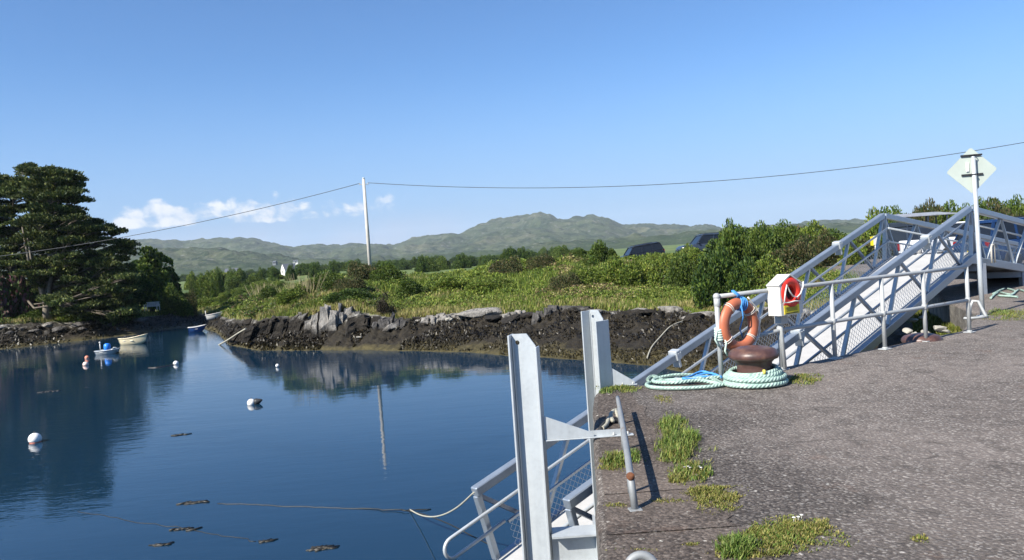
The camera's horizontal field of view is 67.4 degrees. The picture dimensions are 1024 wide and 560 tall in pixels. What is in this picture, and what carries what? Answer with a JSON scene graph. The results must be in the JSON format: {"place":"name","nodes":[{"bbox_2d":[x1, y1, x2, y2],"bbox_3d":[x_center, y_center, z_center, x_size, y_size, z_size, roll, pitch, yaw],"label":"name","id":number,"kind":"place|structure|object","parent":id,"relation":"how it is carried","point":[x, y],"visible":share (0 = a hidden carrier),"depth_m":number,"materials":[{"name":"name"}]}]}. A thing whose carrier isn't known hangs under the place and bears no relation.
{"place":"outdoors","nodes":[
{"label":"outdoors","id":0,"kind":"place"},
{"bbox_2d":[0,327,681,559],"bbox_3d":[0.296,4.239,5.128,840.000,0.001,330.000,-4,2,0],"label":"water","id":1,"kind":"structure","parent":0,"point":[403,430],"depth_m":19.43,"materials":[{"name":"blue liquid"}]},
{"bbox_2d":[94,342,120,354],"bbox_3d":[-26.002,4.408,49.465,1.630,0.940,0.864,-4,2,6],"label":"punt","id":2,"kind":"object","parent":1,"relation":"on","point":[108,349],"visible":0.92,"depth_m":49.26,"materials":[{"name":"white plastic"}]},
{"bbox_2d":[118,334,146,344],"bbox_3d":[-27.573,4.370,56.079,2.279,0.843,1.014,-4,2,14],"label":"rowing boat","id":3,"kind":"object","parent":1,"relation":"on","point":[138,339],"visible":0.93,"depth_m":55.75,"materials":[{"name":"beige paint"}]},
{"bbox_2d":[217,503,430,510],"bbox_3d":[-3.619,4.225,14.290,4.490,0.046,0.202,-3,2,17],"label":"weedy line","id":4,"kind":"object","parent":1,"relation":"on","point":[335,507],"visible":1,"depth_m":14.14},
{"bbox_2d":[0,212,866,280],"bbox_3d":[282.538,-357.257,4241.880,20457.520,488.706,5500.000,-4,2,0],"label":"hills","id":5,"kind":"structure","parent":0,"point":[536,232],"depth_m":3260.11,"materials":[{"name":"plant"}]},
{"bbox_2d":[0,233,931,374],"bbox_3d":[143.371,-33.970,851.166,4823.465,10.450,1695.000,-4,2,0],"label":"ground","id":6,"kind":"structure","parent":0,"point":[374,339],"depth_m":39.22,"materials":[{"name":"stone"}]},
{"bbox_2d":[0,270,41,318],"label":"shrub","id":7,"kind":"object","parent":6,"relation":"on","point":[13,303],"visible":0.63,"depth_m":68.89,"materials":[{"name":"green plant"}]},
{"bbox_2d":[15,304,58,320],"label":"shrub","id":8,"kind":"object","parent":6,"relation":"on","point":[36,313],"visible":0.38,"depth_m":68.79,"materials":[{"name":"green plant"}]},
{"bbox_2d":[0,161,81,316],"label":"cypress tree","id":9,"kind":"object","parent":6,"relation":"on","point":[10,244],"visible":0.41,"depth_m":68.84,"materials":[{"name":"green plant"}]},
{"bbox_2d":[7,166,143,321],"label":"cypress tree","id":10,"kind":"object","parent":6,"relation":"on","point":[102,275],"visible":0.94,"depth_m":66.89,"materials":[{"name":"green plant"}]},
{"bbox_2d":[72,306,121,326],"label":"shrub","id":11,"kind":"object","parent":6,"relation":"on","point":[97,321],"visible":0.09,"depth_m":69.33,"materials":[{"name":"green plant"}]},
{"bbox_2d":[107,295,140,324],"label":"shrub","id":12,"kind":"object","parent":6,"relation":"on","point":[128,316],"visible":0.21,"depth_m":71.20,"materials":[{"name":"green plant"}]},
{"bbox_2d":[124,267,152,305],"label":"broadleaf tree","id":13,"kind":"object","parent":6,"relation":"on","point":[144,283],"visible":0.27,"depth_m":83.64,"materials":[{"name":"green plant"}]},
{"bbox_2d":[129,245,173,311],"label":"broadleaf tree","id":14,"kind":"object","parent":6,"relation":"on","point":[149,260],"visible":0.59,"depth_m":86.56,"materials":[{"name":"green plant"}]},
{"bbox_2d":[149,265,183,310],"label":"broadleaf tree","id":15,"kind":"object","parent":6,"relation":"on","point":[175,277],"visible":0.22,"depth_m":89.90,"materials":[{"name":"green plant"}]},
{"bbox_2d":[158,282,193,316],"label":"shrub","id":16,"kind":"object","parent":6,"relation":"on","point":[170,304],"visible":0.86,"depth_m":83.65,"materials":[{"name":"green plant"}]},
{"bbox_2d":[178,288,197,315],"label":"shrub","id":17,"kind":"object","parent":6,"relation":"on","point":[190,297],"visible":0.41,"depth_m":87.82,"materials":[{"name":"green plant"}]},
{"bbox_2d":[195,270,212,297],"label":"shrub","id":18,"kind":"object","parent":6,"relation":"on","point":[203,283],"visible":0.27,"depth_m":139.85,"materials":[{"name":"green plant"}]},
{"bbox_2d":[209,266,225,297],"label":"shrub","id":19,"kind":"object","parent":6,"relation":"on","point":[217,287],"visible":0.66,"depth_m":134.78,"materials":[{"name":"green plant"}]},
{"bbox_2d":[225,275,242,292],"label":"shrub","id":20,"kind":"object","parent":6,"relation":"on","point":[234,283],"visible":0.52,"depth_m":146.78,"materials":[{"name":"green plant"}]},
{"bbox_2d":[240,315,284,342],"bbox_3d":[-14.842,2.885,46.757,3.049,1.472,1.726,-4,2,0],"label":"rock outcrop","id":21,"kind":"object","parent":6,"relation":"on","point":[266,327],"visible":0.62,"depth_m":46.23,"materials":[{"name":"stone"}]},
{"bbox_2d":[256,285,280,301],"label":"shrub","id":22,"kind":"object","parent":6,"relation":"on","point":[265,292],"visible":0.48,"depth_m":55.69,"materials":[{"name":"green plant"}]},
{"bbox_2d":[271,312,309,339],"bbox_3d":[-12.878,2.705,45.631,3.082,1.617,1.305,-4,2,10],"label":"rock outcrop","id":23,"kind":"object","parent":6,"relation":"on","point":[282,326],"visible":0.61,"depth_m":45.35,"materials":[{"name":"stone"}]},
{"bbox_2d":[276,284,312,306],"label":"shrub","id":24,"kind":"object","parent":6,"relation":"on","point":[291,296],"visible":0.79,"depth_m":49.28,"materials":[{"name":"green plant"}]},
{"bbox_2d":[282,272,327,293],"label":"reed clump","id":25,"kind":"object","parent":6,"relation":"on","point":[303,284],"visible":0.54,"depth_m":50.48,"materials":[{"name":"beige plant"}]},
{"bbox_2d":[308,269,344,292],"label":"shrub","id":26,"kind":"object","parent":6,"relation":"on","point":[330,279],"visible":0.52,"depth_m":51.58,"materials":[{"name":"green plant"}]},
{"bbox_2d":[302,303,359,337],"bbox_3d":[-10.422,2.267,44.463,3.363,1.865,1.914,-4,2,0],"label":"rock outcrop","id":27,"kind":"object","parent":6,"relation":"on","point":[326,318],"visible":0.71,"depth_m":43.89,"materials":[{"name":"stone"}]},
{"bbox_2d":[332,274,365,290],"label":"shrub","id":28,"kind":"object","parent":6,"relation":"on","point":[356,282],"visible":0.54,"depth_m":49.58,"materials":[{"name":"green plant"}]},
{"bbox_2d":[322,288,380,303],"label":"shrub","id":29,"kind":"object","parent":6,"relation":"on","point":[334,296],"visible":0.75,"depth_m":46.90,"materials":[{"name":"green plant"}]},
{"bbox_2d":[346,261,376,279],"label":"shrub","id":30,"kind":"object","parent":6,"relation":"on","point":[363,271],"visible":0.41,"depth_m":56.44,"materials":[{"name":"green plant"}]},
{"bbox_2d":[344,314,379,337],"bbox_3d":[-8.473,2.513,43.435,2.160,1.231,1.187,-4,2,-12],"label":"rock outcrop","id":31,"kind":"object","parent":6,"relation":"on","point":[355,323],"visible":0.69,"depth_m":43.05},
{"bbox_2d":[359,177,371,266],"bbox_3d":[-11.275,-3.836,59.889,0.760,8.360,0.320,-4,2,0],"label":"utility pole","id":32,"kind":"object","parent":6,"relation":"on","point":[367,225],"visible":0.96,"depth_m":59.77,"materials":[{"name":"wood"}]},
{"bbox_2d":[3,183,358,255],"bbox_3d":[-38.972,-3.965,64.830,55.516,3.656,0.048,-4,2,10],"label":"overhead cable","id":33,"kind":"object","parent":32,"relation":"attached to","point":[188,224],"visible":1,"depth_m":62.44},
{"bbox_2d":[375,142,1023,187],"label":"overhead cable","id":34,"kind":"object","parent":32,"relation":"attached to","point":[709,181],"visible":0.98,"depth_m":55.55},
{"bbox_2d":[375,289,395,316],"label":"shrub","id":35,"kind":"object","parent":6,"relation":"on","point":[382,306],"visible":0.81,"depth_m":44.55,"materials":[{"name":"green plant"}]},
{"bbox_2d":[0,309,773,379],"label":"seaweed","id":36,"kind":"object","parent":6,"relation":"on","point":[310,344],"visible":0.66,"depth_m":38.30,"materials":[{"name":"plant"}]},
{"bbox_2d":[368,260,405,282],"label":"shrub","id":37,"kind":"object","parent":6,"relation":"on","point":[386,271],"visible":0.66,"depth_m":55.52,"materials":[{"name":"green plant"}]},
{"bbox_2d":[372,311,405,329],"bbox_3d":[-6.979,2.497,43.022,2.210,1.421,1.561,-4,2,0],"label":"rock outcrop","id":38,"kind":"object","parent":6,"relation":"on","point":[383,323],"visible":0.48,"depth_m":42.51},
{"bbox_2d":[395,277,430,297],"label":"shrub","id":39,"kind":"object","parent":6,"relation":"on","point":[408,287],"visible":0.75,"depth_m":49.66,"materials":[{"name":"green plant"}]},
{"bbox_2d":[414,254,429,272],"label":"hedgerow tree","id":40,"kind":"object","parent":6,"relation":"on","point":[422,265],"visible":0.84,"depth_m":163.11,"materials":[{"name":"green plant"}]},
{"bbox_2d":[0,252,857,323],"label":"bank scrub","id":41,"kind":"object","parent":6,"relation":"on","point":[249,302],"visible":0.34,"depth_m":47.76,"materials":[{"name":"green plant"}]},
{"bbox_2d":[435,255,452,269],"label":"hedgerow tree","id":42,"kind":"object","parent":6,"relation":"on","point":[442,263],"visible":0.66,"depth_m":203.70,"materials":[{"name":"green plant"}]},
{"bbox_2d":[423,273,466,293],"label":"shrub","id":43,"kind":"object","parent":6,"relation":"on","point":[440,280],"visible":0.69,"depth_m":50.78,"materials":[{"name":"green plant"}]},
{"bbox_2d":[450,252,472,269],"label":"hedgerow tree","id":44,"kind":"object","parent":6,"relation":"on","point":[462,261],"visible":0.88,"depth_m":186.55,"materials":[{"name":"green plant"}]},
{"bbox_2d":[456,307,501,317],"bbox_3d":[-1.732,1.803,41.791,2.633,0.572,1.231,-5,7,10],"label":"boulder","id":45,"kind":"object","parent":6,"relation":"on","point":[477,312],"visible":0.86,"depth_m":41.28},
{"bbox_2d":[0,252,961,335],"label":"bank grass","id":46,"kind":"structure","parent":6,"relation":"on","point":[535,303],"depth_m":44.68,"materials":[{"name":"green plant"}]},
{"bbox_2d":[465,277,521,292],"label":"shrub","id":47,"kind":"object","parent":6,"relation":"on","point":[492,282],"visible":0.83,"depth_m":49.22,"materials":[{"name":"green plant"}]},
{"bbox_2d":[488,255,523,275],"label":"shrub","id":48,"kind":"object","parent":6,"relation":"on","point":[510,265],"visible":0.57,"depth_m":57.52,"materials":[{"name":"green plant"}]},
{"bbox_2d":[525,253,553,270],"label":"shrub","id":49,"kind":"object","parent":6,"relation":"on","point":[541,261],"visible":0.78,"depth_m":57.47,"materials":[{"name":"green plant"}]},
{"bbox_2d":[531,305,566,324],"bbox_3d":[2.050,1.845,39.182,2.465,1.169,1.611,-4,2,0],"label":"rock outcrop","id":50,"kind":"object","parent":6,"relation":"on","point":[538,315],"visible":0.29,"depth_m":38.65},
{"bbox_2d":[546,272,580,291],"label":"shrub","id":51,"kind":"object","parent":6,"relation":"on","point":[565,281],"visible":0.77,"depth_m":45.61,"materials":[{"name":"green plant"}]},
{"bbox_2d":[569,264,606,284],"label":"shrub","id":52,"kind":"object","parent":6,"relation":"on","point":[591,275],"visible":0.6,"depth_m":46.55,"materials":[{"name":"green plant"}]},
{"bbox_2d":[580,239,618,266],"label":"shrub","id":53,"kind":"object","parent":6,"relation":"on","point":[595,254],"visible":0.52,"depth_m":55.24,"materials":[{"name":"green plant"}]},
{"bbox_2d":[601,254,627,285],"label":"shrub","id":54,"kind":"object","parent":6,"relation":"on","point":[612,267],"visible":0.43,"depth_m":46.12,"materials":[{"name":"green plant"}]},
{"bbox_2d":[614,259,649,287],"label":"shrub","id":55,"kind":"object","parent":6,"relation":"on","point":[632,275],"visible":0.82,"depth_m":45.34,"materials":[{"name":"green plant"}]},
{"bbox_2d":[620,242,664,257],"bbox_3d":[10.430,-2.109,63.477,4.125,1.624,2.110,-10,2,-7],"label":"parked car","id":56,"kind":"object","parent":6,"relation":"on","point":[642,249],"visible":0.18,"depth_m":62.80,"materials":[{"name":"blue paint"}]},
{"bbox_2d":[639,253,677,286],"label":"shrub","id":57,"kind":"object","parent":6,"relation":"on","point":[655,271],"visible":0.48,"depth_m":45.60,"materials":[{"name":"green plant"}]},
{"bbox_2d":[662,251,697,287],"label":"shrub","id":58,"kind":"object","parent":6,"relation":"on","point":[681,272],"visible":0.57,"depth_m":43.64,"materials":[{"name":"green plant"}]},
{"bbox_2d":[679,243,703,265],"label":"shrub","id":59,"kind":"object","parent":6,"relation":"on","point":[692,255],"visible":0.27,"depth_m":49.27,"materials":[{"name":"green plant"}]},
{"bbox_2d":[675,232,718,252],"bbox_3d":[15.210,-2.750,59.977,4.620,1.824,2.160,-4,2,-4],"label":"parked car","id":60,"kind":"object","parent":6,"relation":"on","point":[700,241],"visible":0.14,"depth_m":59.21,"materials":[{"name":"blue paint"}]},
{"bbox_2d":[690,246,731,310],"bbox_3d":[9.840,0.337,37.143,2.390,4.089,3.138,-4,2,9],"label":"shrub","id":61,"kind":"object","parent":6,"relation":"on","point":[706,285],"visible":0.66,"depth_m":36.29,"materials":[{"name":"green plant"}]},
{"bbox_2d":[697,224,763,264],"bbox_3d":[14.350,-1.552,46.907,5.632,3.866,4.291,-4,2,-3],"label":"shrub","id":62,"kind":"object","parent":6,"relation":"on","point":[711,244],"visible":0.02,"depth_m":47.00,"materials":[{"name":"green plant"}]},
{"bbox_2d":[709,217,755,271],"bbox_3d":[11.841,-0.698,41.201,3.174,5.401,4.159,-4,2,6],"label":"shrub","id":63,"kind":"object","parent":6,"relation":"on","point":[731,242],"visible":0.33,"depth_m":40.30,"materials":[{"name":"green plant"}]},
{"bbox_2d":[717,256,761,302],"bbox_3d":[10.799,0.305,36.663,2.256,2.987,2.961,-5,2,-25],"label":"shrub","id":64,"kind":"object","parent":6,"relation":"on","point":[737,278],"visible":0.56,"depth_m":35.83,"materials":[{"name":"green plant"}]},
{"bbox_2d":[740,219,780,266],"bbox_3d":[13.714,-1.318,42.965,3.356,4.120,2.561,-4,2,0],"label":"shrub","id":65,"kind":"object","parent":6,"relation":"on","point":[762,242],"visible":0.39,"depth_m":42.47,"materials":[{"name":"green plant"}]},
{"bbox_2d":[749,253,784,289],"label":"shrub","id":66,"kind":"object","parent":6,"relation":"on","point":[767,273],"visible":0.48,"depth_m":35.58,"materials":[{"name":"green plant"}]},
{"bbox_2d":[773,218,807,249],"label":"shrub","id":67,"kind":"object","parent":6,"relation":"on","point":[784,236],"visible":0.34,"depth_m":43.73,"materials":[{"name":"green plant"}]},
{"bbox_2d":[771,233,825,273],"bbox_3d":[14.094,-0.931,37.878,2.448,2.725,2.519,-3,2,37],"label":"shrub","id":68,"kind":"object","parent":6,"relation":"on","point":[795,254],"visible":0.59,"depth_m":37.55,"materials":[{"name":"green plant"}]},
{"bbox_2d":[799,219,829,252],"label":"shrub","id":69,"kind":"object","parent":6,"relation":"on","point":[809,229],"visible":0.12,"depth_m":43.50,"materials":[{"name":"green plant"}]},
{"bbox_2d":[810,227,842,265],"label":"shrub","id":70,"kind":"object","parent":6,"relation":"on","point":[827,240],"visible":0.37,"depth_m":39.54,"materials":[{"name":"green plant"}]},
{"bbox_2d":[827,234,870,265],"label":"shrub","id":71,"kind":"object","parent":6,"relation":"on","point":[854,258],"visible":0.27,"depth_m":39.14,"materials":[{"name":"green plant"}]},
{"bbox_2d":[860,206,880,239],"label":"shrub","id":72,"kind":"object","parent":6,"relation":"on","point":[871,232],"visible":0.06,"depth_m":52.34,"materials":[{"name":"green plant"}]},
{"bbox_2d":[854,238,893,258],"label":"shrub","id":73,"kind":"object","parent":6,"relation":"on","point":[869,247],"visible":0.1,"depth_m":45.62,"materials":[{"name":"green plant"}]},
{"bbox_2d":[910,197,951,223],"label":"shrub","id":74,"kind":"object","parent":6,"relation":"on","point":[936,208],"visible":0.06,"depth_m":52.10,"materials":[{"name":"green plant"}]},
{"bbox_2d":[937,199,965,224],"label":"shrub","id":75,"kind":"object","parent":6,"relation":"on","point":[947,207],"visible":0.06,"depth_m":51.36,"materials":[{"name":"green plant"}]},
{"bbox_2d":[986,196,1020,217],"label":"shrub","id":76,"kind":"object","parent":6,"relation":"on","point":[1004,211],"visible":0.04,"depth_m":50.68,"materials":[{"name":"green plant"}]},
{"bbox_2d":[1007,194,1023,215],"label":"shrub","id":77,"kind":"object","parent":6,"relation":"on","point":[1014,208],"visible":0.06,"depth_m":51.25,"materials":[{"name":"green plant"}]},
{"bbox_2d":[0,0,1023,246],"label":"sky","id":78,"kind":"structure","parent":0,"point":[174,113],"materials":[{"name":"blue"}]},
{"bbox_2d":[593,259,1023,559],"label":"quay pavement","id":79,"kind":"structure","parent":0,"point":[881,454],"depth_m":5.87,"materials":[{"name":"asphalt"}]},
{"bbox_2d":[507,333,633,559],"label":"guide column","id":80,"kind":"structure","parent":79,"relation":"on","point":[535,431],"depth_m":6.60,"materials":[{"name":"metal"}]},
{"bbox_2d":[581,310,636,516],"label":"guide column","id":81,"kind":"structure","parent":79,"relation":"on","point":[600,372],"depth_m":9.03,"materials":[{"name":"metal"}]},
{"bbox_2d":[596,384,644,393],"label":"grass tuft","id":82,"kind":"object","parent":79,"relation":"on","point":[622,388],"visible":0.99,"depth_m":8.73,"materials":[{"name":"green plant"}]},
{"bbox_2d":[598,392,703,493],"bbox_3d":[1.096,1.320,6.798,0.666,0.001,3.594,-4,2,5],"label":"quay edge","id":83,"kind":"object","parent":79,"relation":"on","point":[650,474],"visible":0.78,"depth_m":6.13,"materials":[{"name":"concrete"}]},
{"bbox_2d":[593,447,645,470],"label":"grass tuft","id":84,"kind":"object","parent":83,"relation":"on","point":[615,459],"visible":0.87,"depth_m":5.76,"materials":[{"name":"green plant"}]},
{"bbox_2d":[616,395,642,511],"bbox_3d":[0.867,1.251,6.010,0.091,0.234,2.711,-4,2,5],"label":"kerb rail","id":85,"kind":"object","parent":83,"relation":"on","point":[631,486],"visible":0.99,"depth_m":5.03,"materials":[{"name":"metal"}]},
{"bbox_2d":[664,458,713,485],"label":"grass tuft","id":86,"kind":"object","parent":83,"relation":"on","point":[680,474],"visible":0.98,"depth_m":5.34,"materials":[{"name":"green plant"}]},
{"bbox_2d":[604,489,738,534],"bbox_3d":[0.925,1.395,4.672,0.795,0.001,0.707,-4,2,0],"label":"quay edge","id":87,"kind":"object","parent":79,"relation":"on","point":[652,516],"visible":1,"depth_m":4.57,"materials":[{"name":"concrete"}]},
{"bbox_2d":[678,483,748,514],"bbox_3d":[1.249,1.348,4.824,0.435,0.043,0.607,-3,2,26],"label":"grass tuft","id":88,"kind":"object","parent":87,"relation":"on","point":[702,492],"visible":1,"depth_m":4.82,"materials":[{"name":"green plant"}]},
{"bbox_2d":[653,411,717,463],"bbox_3d":[1.332,1.261,6.511,0.530,0.105,1.806,-4,2,0],"label":"grass tuft","id":89,"kind":"object","parent":79,"relation":"on","point":[681,439],"visible":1,"depth_m":6.17,"materials":[{"name":"green plant"}]},
{"bbox_2d":[606,527,772,559],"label":"quay edge","id":90,"kind":"object","parent":79,"relation":"on","point":[667,545],"visible":0.83,"depth_m":4.12,"materials":[{"name":"concrete"}]},
{"bbox_2d":[626,551,656,559],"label":"mooring ring","id":91,"kind":"object","parent":90,"relation":"on","point":[640,555],"visible":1,"depth_m":3.81,"materials":[{"name":"metal"}]},
{"bbox_2d":[711,530,762,559],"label":"grass tuft","id":92,"kind":"object","parent":90,"relation":"on","point":[736,543],"visible":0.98,"depth_m":3.96,"materials":[{"name":"green plant"}]},
{"bbox_2d":[645,373,786,389],"bbox_3d":[2.291,1.139,8.748,1.559,0.088,0.783,-4,2,14],"label":"mooring rope","id":93,"kind":"object","parent":79,"relation":"on","point":[713,380],"visible":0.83,"depth_m":8.66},
{"bbox_2d":[728,345,778,372],"bbox_3d":[2.686,0.946,8.522,0.544,0.433,0.544,-4,2,0],"label":"bollard","id":94,"kind":"object","parent":79,"relation":"on","point":[752,358],"visible":0.75,"depth_m":8.35,"materials":[{"name":"metal"}]},
{"bbox_2d":[723,363,788,388],"bbox_3d":[2.695,1.050,8.522,0.710,0.213,0.650,-4,2,0],"label":"rope coil","id":95,"kind":"object","parent":79,"relation":"on","point":[775,375],"visible":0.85,"depth_m":8.29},
{"bbox_2d":[705,514,858,559],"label":"grass tuft","id":96,"kind":"object","parent":79,"relation":"on","point":[781,537],"visible":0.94,"depth_m":4.12,"materials":[{"name":"green plant"}]},
{"bbox_2d":[787,372,824,386],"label":"grass tuft","id":97,"kind":"object","parent":79,"relation":"on","point":[804,377],"visible":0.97,"depth_m":8.58,"materials":[{"name":"green plant"}]},
{"bbox_2d":[713,265,975,381],"bbox_3d":[4.589,0.467,10.143,5.330,1.027,0.147,-5,2,-31],"label":"railing","id":98,"kind":"object","parent":79,"relation":"on","point":[883,313],"visible":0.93,"depth_m":10.15,"materials":[{"name":"metal"}]},
{"bbox_2d":[719,290,759,349],"bbox_3d":[2.645,0.489,8.943,0.651,0.755,0.145,-5,2,-31],"label":"lifebuoy","id":99,"kind":"object","parent":98,"relation":"attached to","point":[738,302],"visible":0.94,"depth_m":8.90,"materials":[{"name":"orange plastic"}]},
{"bbox_2d":[766,274,803,368],"bbox_3d":[3.317,0.503,9.252,0.432,1.148,0.273,-5,2,-31],"label":"lifebuoy box","id":100,"kind":"object","parent":98,"relation":"attached to","point":[784,302],"visible":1,"depth_m":9.19,"materials":[{"name":"red paint"}]},
{"bbox_2d":[887,212,958,252],"bbox_3d":[20.781,-2.182,38.044,4.015,2.396,1.800,-4,2,-6],"label":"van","id":101,"kind":"object","parent":79,"relation":"on","point":[898,236],"visible":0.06,"depth_m":37.41,"materials":[{"name":"grey paint"}]},
{"bbox_2d":[882,206,1023,293],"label":"landing bridge","id":102,"kind":"structure","parent":79,"relation":"on","point":[993,267],"depth_m":18.75,"materials":[{"name":"metal"}]},
{"bbox_2d":[443,206,976,559],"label":"gangway","id":103,"kind":"object","parent":102,"relation":"attached to","point":[802,346],"visible":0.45,"depth_m":14.38,"materials":[{"name":"metal"}]},
{"bbox_2d":[947,148,995,315],"bbox_3d":[8.082,-0.804,13.370,0.775,2.984,0.196,-4,2,11],"label":"diamond sign","id":104,"kind":"object","parent":79,"relation":"on","point":[971,170],"visible":0.95,"depth_m":13.36,"materials":[{"name":"metal"}]},
{"bbox_2d":[953,216,1023,263],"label":"parked car","id":105,"kind":"object","parent":79,"relation":"on","point":[1011,227],"visible":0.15,"depth_m":26.52,"materials":[{"name":"blue paint"}]},
{"bbox_2d":[984,307,1023,320],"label":"grass tuft","id":106,"kind":"object","parent":79,"relation":"on","point":[996,312],"visible":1,"depth_m":13.37,"materials":[{"name":"green plant"}]},
{"bbox_2d":[897,220,979,254],"bbox_3d":[19.910,-1.692,33.996,5.340,1.782,1.840,-4,2,-12],"label":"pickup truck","id":107,"kind":"object","parent":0,"point":[951,236],"visible":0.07,"depth_m":33.55,"materials":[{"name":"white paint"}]},
{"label":"quay step","id":108,"kind":"structure","parent":0,"visible":0},
{"bbox_2d":[901,333,942,342],"bbox_3d":[5.928,0.984,11.096,0.544,0.433,0.544,-4,2,0],"label":"bollard","id":109,"kind":"object","parent":108,"relation":"on","point":[918,337],"visible":0.42,"depth_m":10.94,"materials":[{"name":"metal"}]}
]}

